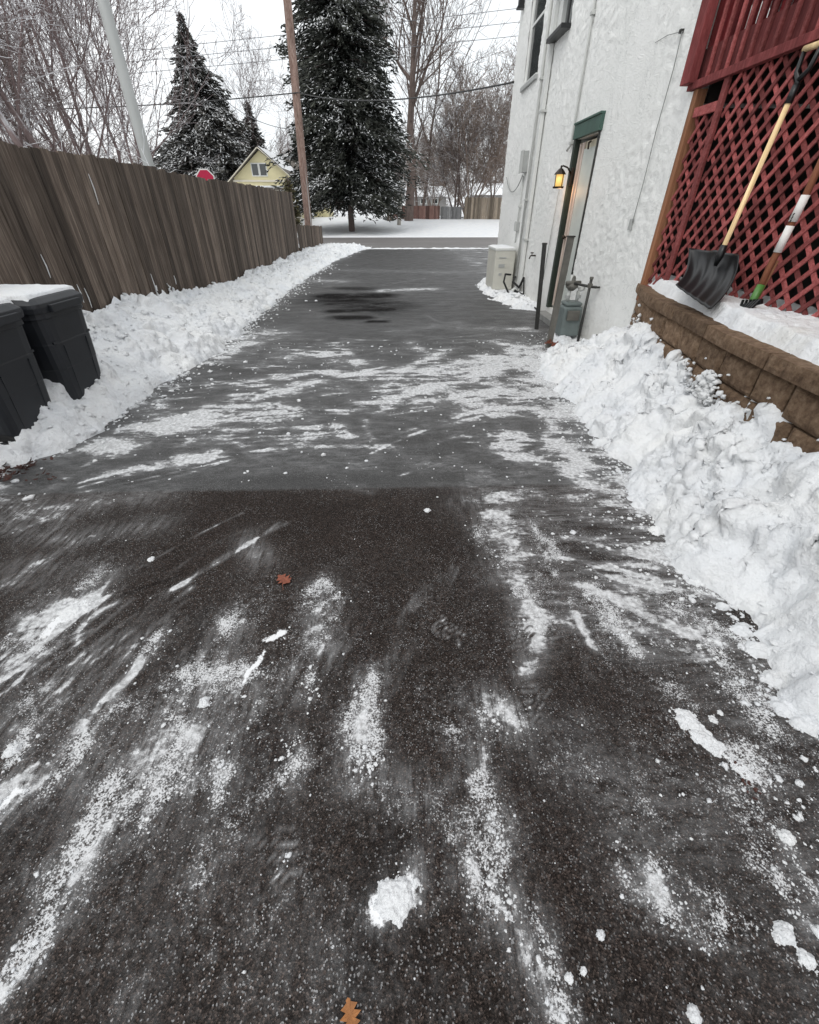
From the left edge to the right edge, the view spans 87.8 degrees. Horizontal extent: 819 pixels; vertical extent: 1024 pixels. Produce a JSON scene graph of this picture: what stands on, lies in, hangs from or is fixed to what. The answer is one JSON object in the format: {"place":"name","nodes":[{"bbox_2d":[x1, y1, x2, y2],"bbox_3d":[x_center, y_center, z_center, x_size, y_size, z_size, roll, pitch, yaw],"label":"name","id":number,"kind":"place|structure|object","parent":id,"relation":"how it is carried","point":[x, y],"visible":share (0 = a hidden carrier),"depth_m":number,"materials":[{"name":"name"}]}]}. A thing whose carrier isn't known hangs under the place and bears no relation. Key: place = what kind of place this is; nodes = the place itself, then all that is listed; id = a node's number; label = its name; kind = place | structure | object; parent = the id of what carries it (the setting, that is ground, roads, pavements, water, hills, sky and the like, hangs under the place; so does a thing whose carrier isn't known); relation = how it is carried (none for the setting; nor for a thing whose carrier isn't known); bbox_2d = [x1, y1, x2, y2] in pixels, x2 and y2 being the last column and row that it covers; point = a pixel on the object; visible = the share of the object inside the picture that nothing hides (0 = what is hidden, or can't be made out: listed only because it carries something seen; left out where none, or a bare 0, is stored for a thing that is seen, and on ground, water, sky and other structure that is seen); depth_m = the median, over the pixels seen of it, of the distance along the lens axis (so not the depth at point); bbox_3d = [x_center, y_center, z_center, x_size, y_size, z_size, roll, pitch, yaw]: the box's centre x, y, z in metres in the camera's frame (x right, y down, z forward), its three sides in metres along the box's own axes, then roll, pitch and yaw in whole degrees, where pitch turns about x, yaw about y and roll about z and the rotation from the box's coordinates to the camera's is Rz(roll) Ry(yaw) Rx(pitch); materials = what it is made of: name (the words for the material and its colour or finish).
{"place":"outdoors","nodes":[
{"label":"outdoors","id":0,"kind":"place"},
{"bbox_2d":[3,22,516,73],"bbox_3d":[-4.024,-32.070,28.611,74.276,5.818,0.029,-1,35,-1],"label":"power wire","id":1,"kind":"object","parent":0,"point":[269,48],"visible":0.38,"depth_m":28.86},
{"bbox_2d":[0,0,520,208],"label":"sky","id":2,"kind":"structure","parent":0,"point":[267,16],"materials":[{"name":"white"}]},
{"bbox_2d":[17,8,515,62],"bbox_3d":[-3.988,-32.535,28.283,73.437,6.107,0.029,-1,35,-1],"label":"power wire","id":3,"kind":"object","parent":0,"point":[298,33],"visible":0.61,"depth_m":28.54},
{"bbox_2d":[30,36,514,82],"bbox_3d":[-4.065,-31.577,28.960,75.172,5.651,0.029,-1,35,-1],"label":"power wire","id":4,"kind":"object","parent":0,"point":[285,59],"visible":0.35,"depth_m":29.19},
{"bbox_2d":[298,237,497,247],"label":"street","id":5,"kind":"structure","parent":0,"point":[428,242],"depth_m":23.88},
{"bbox_2d":[297,210,499,237],"bbox_3d":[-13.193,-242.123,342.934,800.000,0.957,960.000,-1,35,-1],"label":"ground","id":6,"kind":"structure","parent":0,"point":[337,226],"depth_m":32.70,"materials":[{"name":"snow"}]},
{"bbox_2d":[0,0,109,150],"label":"bare tree","id":7,"kind":"object","parent":6,"relation":"on","point":[68,45],"visible":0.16,"depth_m":26.28,"materials":[{"name":"grey plant"}]},
{"bbox_2d":[0,0,133,151],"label":"bare tree","id":8,"kind":"object","parent":6,"relation":"on","point":[18,141],"visible":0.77,"depth_m":9.50,"materials":[{"name":"grey plant"}]},
{"bbox_2d":[9,0,184,162],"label":"bare tree","id":9,"kind":"object","parent":6,"relation":"on","point":[105,69],"visible":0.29,"depth_m":47.26,"materials":[{"name":"grey plant"}]},
{"bbox_2d":[0,0,219,173],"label":"bare tree","id":10,"kind":"object","parent":6,"relation":"on","point":[11,89],"visible":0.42,"depth_m":10.66,"materials":[{"name":"grey plant"}]},
{"bbox_2d":[96,0,154,166],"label":"metal pole","id":11,"kind":"object","parent":6,"relation":"on","point":[110,27],"visible":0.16,"depth_m":9.77,"materials":[{"name":"metal"}]},
{"bbox_2d":[0,0,251,163],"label":"bare tree","id":12,"kind":"object","parent":6,"relation":"on","point":[107,111],"visible":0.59,"depth_m":12.68,"materials":[{"name":"grey plant"}]},
{"bbox_2d":[0,141,298,312],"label":"wooden fence","id":13,"kind":"object","parent":6,"relation":"on","point":[136,228],"visible":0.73,"depth_m":5.41,"materials":[{"name":"brown wood"}]},
{"bbox_2d":[40,174,175,306],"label":"lodged snow","id":14,"kind":"structure","parent":13,"relation":"attached to","point":[77,285],"depth_m":4.74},
{"bbox_2d":[59,125,175,171],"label":"snowy twigs","id":15,"kind":"object","parent":13,"relation":"attached to","point":[118,149],"visible":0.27,"depth_m":6.82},
{"bbox_2d":[155,284,176,295],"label":"clinging snow","id":16,"kind":"structure","parent":13,"relation":"attached to","point":[173,290],"depth_m":6.42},
{"bbox_2d":[139,10,252,180],"bbox_3d":[-19.352,-35.806,39.571,12.744,14.700,12.854,10,37,14],"label":"spruce tree","id":17,"kind":"object","parent":6,"relation":"on","point":[217,133],"visible":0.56,"depth_m":38.38,"materials":[{"name":"green plant"}]},
{"bbox_2d":[196,169,214,180],"bbox_3d":[-9.335,-14.312,20.198,0.831,3.066,0.090,-1,35,-1],"label":"red sign","id":18,"kind":"object","parent":6,"relation":"on","point":[206,174],"visible":0.4,"depth_m":19.39,"materials":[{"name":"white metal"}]},
{"bbox_2d":[200,0,306,157],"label":"bare tree","id":19,"kind":"object","parent":6,"relation":"on","point":[253,92],"visible":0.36,"depth_m":44.44,"materials":[{"name":"grey plant"}]},
{"bbox_2d":[2,105,506,212],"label":"wood","id":20,"kind":"object","parent":6,"relation":"on","point":[70,150],"visible":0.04,"depth_m":69.89,"materials":[{"name":"brown plant"}]},
{"bbox_2d":[242,99,266,155],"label":"spruce tree","id":21,"kind":"object","parent":6,"relation":"on","point":[259,140],"visible":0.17,"depth_m":45.90,"materials":[{"name":"green plant"}]},
{"bbox_2d":[227,146,303,217],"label":"yellow house","id":22,"kind":"structure","parent":6,"relation":"on","point":[252,169],"depth_m":34.95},
{"bbox_2d":[250,163,259,175],"bbox_3d":[-12.620,-27.996,34.828,0.625,0.873,0.080,-1,35,-1],"label":"window","id":23,"kind":"structure","parent":22,"relation":"in","point":[254,166],"depth_m":34.79,"materials":[{"name":"glass"}]},
{"bbox_2d":[258,163,267,175],"bbox_3d":[-11.975,-28.008,34.845,0.625,0.873,0.080,-1,35,-1],"label":"window","id":24,"kind":"structure","parent":22,"relation":"in","point":[262,168],"depth_m":34.81,"materials":[{"name":"white paint"}]},
{"bbox_2d":[256,186,301,220],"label":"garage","id":25,"kind":"structure","parent":6,"relation":"on","point":[272,188],"depth_m":31.49,"materials":[{"name":"white"}]},
{"bbox_2d":[283,176,302,227],"bbox_3d":[-7.551,-19.523,27.253,1.359,3.200,1.442,-1,35,-1],"label":"evergreen shrub","id":26,"kind":"object","parent":6,"relation":"on","point":[288,187],"visible":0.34,"depth_m":26.88,"materials":[{"name":"green plant"}]},
{"bbox_2d":[283,0,311,225],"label":"utility pole","id":27,"kind":"object","parent":6,"relation":"on","point":[290,34],"visible":0.76,"depth_m":17.43,"materials":[{"name":"brown wood"}]},
{"bbox_2d":[5,92,297,109],"bbox_3d":[-15.121,-17.440,18.200,21.456,0.344,0.036,4,36,6],"label":"service cable","id":28,"kind":"object","parent":27,"relation":"attached to","point":[205,101],"visible":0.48,"depth_m":17.50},
{"bbox_2d":[205,82,295,129],"bbox_3d":[-7.405,-18.735,19.545,0.025,2.468,8.084,-29,45,-34],"label":"drop wire","id":29,"kind":"object","parent":27,"relation":"attached to","point":[249,116],"visible":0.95,"depth_m":19.77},
{"bbox_2d":[296,224,322,250],"bbox_3d":[-4.014,-10.971,17.309,0.178,1.321,4.655,1,35,1],"label":"wooden fence","id":30,"kind":"object","parent":6,"relation":"on","point":[310,236],"visible":0.7,"depth_m":16.78,"materials":[{"name":"brown wood"}]},
{"bbox_2d":[285,159,333,216],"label":"side wing","id":31,"kind":"structure","parent":6,"relation":"on","point":[325,214],"depth_m":42.37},
{"bbox_2d":[265,0,430,231],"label":"spruce tree","id":32,"kind":"object","parent":6,"relation":"on","point":[353,149],"visible":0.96,"depth_m":25.91,"materials":[{"name":"green plant"}]},
{"bbox_2d":[397,126,418,224],"bbox_3d":[-0.958,-25.401,32.397,3.121,6.032,1.839,-21,40,-27],"label":"birch sapling","id":33,"kind":"object","parent":6,"relation":"on","point":[398,221],"visible":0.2,"depth_m":32.97,"materials":[{"name":"brown plant"}]},
{"bbox_2d":[394,205,439,218],"bbox_3d":[0.599,-26.354,37.844,4.210,1.443,0.174,-1,35,-1],"label":"wooden fence","id":34,"kind":"object","parent":6,"relation":"on","point":[432,211],"visible":0.45,"depth_m":37.67,"materials":[{"name":"brown wood"}]},
{"bbox_2d":[405,186,449,215],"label":"bungalow","id":35,"kind":"object","parent":6,"relation":"on","point":[441,203],"visible":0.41,"depth_m":50.28,"materials":[{"name":"grey"}]},
{"bbox_2d":[378,0,480,220],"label":"bare tree","id":36,"kind":"object","parent":6,"relation":"on","point":[415,59],"visible":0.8,"depth_m":31.05,"materials":[{"name":"brown plant"}]},
{"bbox_2d":[397,110,465,205],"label":"bare tree","id":37,"kind":"object","parent":6,"relation":"on","point":[424,175],"visible":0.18,"depth_m":43.39,"materials":[{"name":"beige plant"}]},
{"bbox_2d":[377,0,519,214],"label":"bare tree","id":38,"kind":"object","parent":6,"relation":"on","point":[424,94],"visible":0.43,"depth_m":34.70,"materials":[{"name":"brown plant"}]},
{"bbox_2d":[440,206,463,218],"bbox_3d":[3.769,-26.297,37.818,2.030,1.381,0.176,4,36,6],"label":"wooden fence","id":39,"kind":"object","parent":6,"relation":"on","point":[447,212],"visible":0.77,"depth_m":37.64,"materials":[{"name":"grey wood"}]},
{"bbox_2d":[398,37,517,213],"bbox_3d":[4.742,-31.412,36.090,12.583,11.236,14.264,-1,35,-1],"label":"bare tree","id":40,"kind":"object","parent":6,"relation":"on","point":[495,159],"visible":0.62,"depth_m":35.18,"materials":[{"name":"beige plant"}]},
{"bbox_2d":[414,44,511,212],"bbox_3d":[4.183,-31.866,36.602,8.283,11.384,10.026,-27,43,-32],"label":"bare tree","id":41,"kind":"object","parent":6,"relation":"on","point":[452,135],"visible":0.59,"depth_m":35.74,"materials":[{"name":"brown plant"}]},
{"bbox_2d":[436,40,515,209],"bbox_3d":[8.206,-32.357,37.455,11.123,11.184,11.252,6,36,8],"label":"bare tree","id":42,"kind":"object","parent":6,"relation":"on","point":[499,88],"visible":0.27,"depth_m":35.13,"materials":[{"name":"beige plant"}]},
{"bbox_2d":[464,197,501,218],"bbox_3d":[8.430,-26.559,37.632,7.222,2.023,0.176,-1,35,-1],"label":"wooden fence","id":43,"kind":"object","parent":6,"relation":"on","point":[473,209],"visible":0.34,"depth_m":37.38,"materials":[{"name":"beige wood"}]},
{"bbox_2d":[465,183,502,209],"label":"bungalow","id":44,"kind":"object","parent":6,"relation":"on","point":[499,192],"visible":0.16,"depth_m":53.80,"materials":[{"name":"grey"}]},
{"bbox_2d":[0,249,818,1023],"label":"driveway","id":45,"kind":"structure","parent":0,"point":[226,541],"depth_m":1.49,"materials":[{"name":"asphalt"}]},
{"bbox_2d":[1,742,21,758],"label":"snow chunk","id":46,"kind":"object","parent":45,"relation":"on","point":[11,749],"visible":1,"depth_m":1.39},
{"bbox_2d":[0,456,52,480],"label":"leaf pile","id":47,"kind":"object","parent":45,"relation":"on","point":[21,467],"visible":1,"depth_m":2.83,"materials":[{"name":"red plant"}]},
{"bbox_2d":[10,473,56,480],"bbox_3d":[-2.505,-0.230,2.778,0.561,0.029,0.103,0,35,0],"label":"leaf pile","id":48,"kind":"object","parent":45,"relation":"on","point":[37,478],"visible":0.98,"depth_m":2.76,"materials":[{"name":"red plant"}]},
{"bbox_2d":[57,601,93,621],"bbox_3d":[-1.472,0.431,1.875,0.141,0.018,0.103,-24,42,-30],"label":"snow chunk","id":49,"kind":"object","parent":45,"relation":"on","point":[71,612],"visible":1,"depth_m":1.86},
{"bbox_2d":[0,242,366,469],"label":"snow bank","id":50,"kind":"structure","parent":45,"relation":"on","point":[144,344],"depth_m":4.63,"materials":[{"name":"snow"}]},
{"bbox_2d":[0,303,50,444],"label":"wheeled bin","id":51,"kind":"object","parent":50,"relation":"in","point":[24,396],"visible":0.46,"depth_m":2.90,"materials":[{"name":"plastic"}]},
{"bbox_2d":[0,297,12,303],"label":"lid snow","id":52,"kind":"structure","parent":51,"relation":"on","point":[4,300],"depth_m":2.83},
{"bbox_2d":[11,289,100,399],"bbox_3d":[-2.999,-1.265,3.477,0.761,0.940,0.614,-1,35,-1],"label":"wheeled bin","id":53,"kind":"object","parent":50,"relation":"in","point":[56,330],"visible":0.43,"depth_m":3.30,"materials":[{"name":"plastic"}]},
{"bbox_2d":[0,284,74,301],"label":"lid snow","id":54,"kind":"structure","parent":53,"relation":"on","point":[26,292],"depth_m":3.17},
{"bbox_2d":[198,696,211,707],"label":"snow chunk","id":55,"kind":"object","parent":45,"relation":"on","point":[204,701],"visible":1,"depth_m":1.52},
{"bbox_2d":[276,574,291,586],"bbox_3d":[-0.596,0.329,2.012,0.070,0.011,0.105,-1,35,-1],"label":"fallen leaf","id":56,"kind":"object","parent":45,"relation":"on","point":[282,579],"visible":1,"depth_m":2.03,"materials":[{"name":"red plant"}]},
{"bbox_2d":[340,997,360,1023],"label":"fallen leaf","id":57,"kind":"object","parent":45,"relation":"on","point":[351,1014],"visible":1,"depth_m":0.93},
{"bbox_2d":[368,871,422,928],"bbox_3d":[-0.035,0.983,1.097,0.116,0.020,0.119,19,40,25],"label":"snow chunk","id":58,"kind":"object","parent":45,"relation":"on","point":[395,902],"visible":1,"depth_m":1.08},
{"bbox_2d":[0,245,818,1022],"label":"snow crumbs","id":59,"kind":"object","parent":45,"relation":"on","point":[798,817],"visible":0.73,"depth_m":1.74,"materials":[{"name":"snow"}]},
{"bbox_2d":[367,247,488,248],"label":"snow ridge","id":60,"kind":"structure","parent":45,"relation":"on","point":[428,248],"depth_m":19.31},
{"bbox_2d":[485,245,516,289],"bbox_3d":[1.899,-5.097,8.970,0.424,0.832,0.824,-1,35,-1],"label":"condenser unit","id":61,"kind":"object","parent":45,"relation":"on","point":[500,262],"visible":0.89,"depth_m":8.65,"materials":[{"name":"beige paint"}]},
{"bbox_2d":[489,245,514,247],"bbox_3d":[1.899,-5.446,8.722,0.400,0.024,0.800,-1,35,-1],"label":"snow cap","id":62,"kind":"object","parent":61,"relation":"on","point":[500,246],"visible":1,"depth_m":8.57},
{"bbox_2d":[477,278,536,310],"bbox_3d":[1.872,-4.768,9.079,0.740,0.189,4.400,-1,35,-1],"label":"snow patch","id":63,"kind":"object","parent":45,"relation":"on","point":[502,296],"visible":0.44,"depth_m":8.10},
{"bbox_2d":[503,273,523,294],"bbox_3d":[2.006,-4.478,8.383,0.357,0.374,0.738,-1,35,-1],"label":"hose","id":64,"kind":"object","parent":63,"relation":"on","point":[515,284],"visible":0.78,"depth_m":8.33,"materials":[{"name":"black rubber"}]},
{"bbox_2d":[534,243,546,328],"bbox_3d":[1.847,-3.136,6.028,0.145,1.142,0.070,-1,35,-1],"label":"steel post","id":65,"kind":"object","parent":45,"relation":"on","point":[541,275],"visible":0.83,"depth_m":5.97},
{"bbox_2d":[544,339,557,345],"bbox_3d":[1.786,-2.098,5.315,0.207,0.133,0.326,14,38,19],"label":"leaf pile","id":66,"kind":"object","parent":45,"relation":"on","point":[549,342],"visible":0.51,"depth_m":5.32,"materials":[{"name":"red plant"}]},
{"bbox_2d":[545,235,575,347],"bbox_3d":[1.805,-2.590,5.151,0.102,1.264,0.070,-1,35,-1],"label":"steel post","id":67,"kind":"object","parent":45,"relation":"on","point":[562,278],"visible":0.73,"depth_m":5.07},
{"bbox_2d":[564,972,573,985],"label":"snow chunk","id":68,"kind":"object","parent":45,"relation":"on","point":[568,978],"visible":1,"depth_m":0.98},
{"bbox_2d":[580,966,586,976],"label":"snow chunk","id":69,"kind":"object","parent":45,"relation":"on","point":[583,970],"visible":1,"depth_m":0.99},
{"bbox_2d":[596,929,604,940],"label":"snow chunk","id":70,"kind":"object","parent":45,"relation":"on","point":[600,934],"visible":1,"depth_m":1.04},
{"bbox_2d":[497,0,809,339],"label":"painted building","id":71,"kind":"structure","parent":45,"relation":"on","point":[629,64],"depth_m":5.18,"materials":[{"name":"white paint"}]},
{"bbox_2d":[298,82,511,100],"bbox_3d":[-1.175,-12.765,12.856,0.029,1.753,13.344,-18,39,-24],"label":"service cable","id":72,"kind":"object","parent":71,"relation":"attached to","point":[417,97],"visible":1,"depth_m":10.96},
{"bbox_2d":[514,221,519,230],"bbox_3d":[2.141,-5.701,8.501,0.078,0.160,0.140,-1,35,-1],"label":"outlet box","id":73,"kind":"object","parent":71,"relation":"attached to","point":[516,225],"visible":1,"depth_m":8.45,"materials":[{"name":"grey paint"}]},
{"bbox_2d":[515,176,523,242],"bbox_3d":[2.155,-5.910,8.354,0.050,1.070,0.068,-1,35,-1],"label":"conduit","id":74,"kind":"object","parent":71,"relation":"attached to","point":[519,206],"visible":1,"depth_m":8.29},
{"bbox_2d":[516,0,524,9],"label":"corner fixture","id":75,"kind":"object","parent":71,"relation":"attached to","point":[521,6],"visible":1,"depth_m":7.86,"materials":[{"name":"black plastic"}]},
{"bbox_2d":[518,150,528,173],"bbox_3d":[2.126,-6.501,7.909,0.108,0.330,0.220,-1,35,-1],"label":"electrical box","id":76,"kind":"object","parent":71,"relation":"attached to","point":[524,158],"visible":1,"depth_m":7.85,"materials":[{"name":"grey paint"}]},
{"bbox_2d":[520,0,545,92],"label":"window","id":77,"kind":"structure","parent":71,"relation":"in","point":[539,5],"depth_m":7.43,"materials":[{"name":"white paint"}]},
{"bbox_2d":[514,0,552,281],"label":"conduit","id":78,"kind":"object","parent":71,"relation":"attached to","point":[541,78],"visible":0.93,"depth_m":7.34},
{"bbox_2d":[511,0,559,291],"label":"downspout","id":79,"kind":"object","parent":71,"relation":"attached to","point":[542,112],"visible":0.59,"depth_m":7.08,"materials":[{"name":"white paint"}]},
{"bbox_2d":[543,190,558,279],"bbox_3d":[2.231,-4.355,6.724,0.014,1.221,0.072,-1,35,-1],"label":"lamp cable","id":80,"kind":"object","parent":71,"relation":"attached to","point":[551,232],"visible":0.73,"depth_m":6.69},
{"bbox_2d":[546,0,573,43],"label":"window","id":81,"kind":"structure","parent":71,"relation":"in","point":[565,6],"depth_m":6.10,"materials":[{"name":"white paint"}]},
{"bbox_2d":[553,165,573,188],"bbox_3d":[2.137,-4.671,5.934,0.255,0.260,0.170,-1,35,-1],"label":"wall lantern","id":82,"kind":"object","parent":71,"relation":"attached to","point":[560,173],"depth_m":5.91,"materials":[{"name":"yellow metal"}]},
{"bbox_2d":[555,275,584,335],"bbox_3d":[2.147,-2.709,5.589,0.324,0.710,0.330,-1,35,-1],"label":"gas meter","id":83,"kind":"object","parent":71,"relation":"attached to","point":[569,318],"visible":0.94,"depth_m":5.53,"materials":[{"name":"grey paint"}]},
{"bbox_2d":[552,138,596,305],"bbox_3d":[2.304,-3.948,6.022,0.121,1.990,0.690,-1,35,-1],"label":"door","id":84,"kind":"structure","parent":71,"relation":"in","point":[585,156],"depth_m":5.84,"materials":[{"name":"beige paint"}]},
{"bbox_2d":[566,0,596,151],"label":"conduit","id":85,"kind":"object","parent":71,"relation":"attached to","point":[592,14],"visible":0.97,"depth_m":5.46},
{"bbox_2d":[574,277,599,341],"bbox_3d":[2.184,-2.555,5.444,0.072,0.805,0.355,-25,42,-31],"label":"supply pipe","id":86,"kind":"object","parent":71,"relation":"attached to","point":[589,286],"visible":0.94,"depth_m":5.33,"materials":[{"name":"metal"}]},
{"bbox_2d":[627,28,684,229],"bbox_3d":[2.307,-3.660,4.202,0.030,1.458,0.530,-1,35,-1],"label":"hanging cable","id":87,"kind":"object","parent":71,"relation":"attached to","point":[681,30],"visible":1,"depth_m":3.95,"materials":[{"name":"metal"}]},
{"bbox_2d":[539,322,818,724],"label":"snow bank","id":88,"kind":"structure","parent":45,"relation":"on","point":[766,565],"depth_m":2.20,"materials":[{"name":"snow"}]},
{"bbox_2d":[671,707,702,731],"bbox_3d":[0.961,0.717,1.471,0.099,0.019,0.086,12,37,17],"label":"snow chunk","id":89,"kind":"object","parent":45,"relation":"on","point":[686,719],"visible":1,"depth_m":1.47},
{"bbox_2d":[686,1002,702,1023],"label":"snow chunk","id":90,"kind":"object","parent":45,"relation":"on","point":[693,1014],"visible":1,"depth_m":0.93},
{"bbox_2d":[688,727,731,760],"bbox_3d":[0.997,0.759,1.414,0.080,0.017,0.145,-27,44,-33],"label":"snow chunk","id":91,"kind":"object","parent":45,"relation":"on","point":[707,740],"visible":1,"depth_m":1.41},
{"bbox_2d":[708,715,717,724],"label":"snow chunk","id":92,"kind":"object","parent":45,"relation":"on","point":[712,718],"visible":1,"depth_m":1.47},
{"bbox_2d":[625,0,818,326],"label":"porch deck","id":93,"kind":"structure","parent":45,"relation":"on","point":[718,151],"depth_m":3.16,"materials":[{"name":"red wood"}]},
{"bbox_2d":[630,283,818,452],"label":"retaining wall","id":94,"kind":"structure","parent":45,"relation":"on","point":[758,371],"depth_m":2.41,"materials":[{"name":"stone"}]},
{"bbox_2d":[626,304,818,456],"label":"stuck snow","id":95,"kind":"structure","parent":94,"relation":"on","point":[706,380],"depth_m":2.69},
{"bbox_2d":[648,274,818,365],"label":"wall top snow","id":96,"kind":"structure","parent":94,"relation":"on","point":[794,333],"depth_m":2.55,"materials":[{"name":"snow"}]},
{"bbox_2d":[676,41,818,308],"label":"snow shovel","id":97,"kind":"object","parent":96,"relation":"on","point":[707,279],"visible":1,"depth_m":2.98,"materials":[{"name":"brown wood"}]},
{"bbox_2d":[755,260,778,306],"bbox_3d":[2.297,-1.472,2.751,0.071,0.262,0.021,-20,40,-26],"label":"thin stake","id":98,"kind":"object","parent":96,"relation":"on","point":[774,267],"visible":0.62,"depth_m":2.72,"materials":[{"name":"orange wood"}]},
{"bbox_2d":[740,159,818,307],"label":"ice scraper tool","id":99,"kind":"object","parent":96,"relation":"on","point":[753,301],"visible":0.86,"depth_m":2.60,"materials":[{"name":"plastic"}]},
{"bbox_2d":[648,526,818,737],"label":"snow slabs","id":100,"kind":"object","parent":45,"relation":"on","point":[784,708],"depth_m":1.59,"materials":[{"name":"snow"}]},
{"bbox_2d":[730,761,758,782],"bbox_3d":[1.050,0.815,1.340,0.066,0.012,0.067,-1,35,-1],"label":"snow chunk","id":101,"kind":"object","parent":45,"relation":"on","point":[744,769],"visible":1,"depth_m":1.34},
{"bbox_2d":[734,761,761,800],"bbox_3d":[1.041,0.828,1.315,0.042,0.012,0.113,-1,35,-1],"label":"leaf pile","id":102,"kind":"object","parent":45,"relation":"on","point":[754,789],"visible":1,"depth_m":1.30,"materials":[{"name":"red plant"}]},
{"bbox_2d":[771,929,782,944],"bbox_3d":[0.898,1.032,1.035,0.029,0.010,0.029,-1,35,-1],"label":"snow chunk","id":103,"kind":"object","parent":45,"relation":"on","point":[777,936],"visible":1,"depth_m":1.03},
{"bbox_2d":[773,920,795,947],"bbox_3d":[0.920,1.024,1.037,0.050,0.021,0.050,-1,35,-1],"label":"snow chunk","id":104,"kind":"object","parent":45,"relation":"on","point":[784,929],"visible":1,"depth_m":1.03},
{"bbox_2d":[777,828,796,846],"bbox_3d":[1.066,0.913,1.198,0.046,0.016,0.043,-1,35,-1],"label":"snow chunk","id":105,"kind":"object","parent":45,"relation":"on","point":[787,837],"visible":1,"depth_m":1.20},
{"bbox_2d":[796,946,818,974],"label":"snow chunk","id":106,"kind":"object","parent":45,"relation":"on","point":[807,959],"visible":1,"depth_m":1.00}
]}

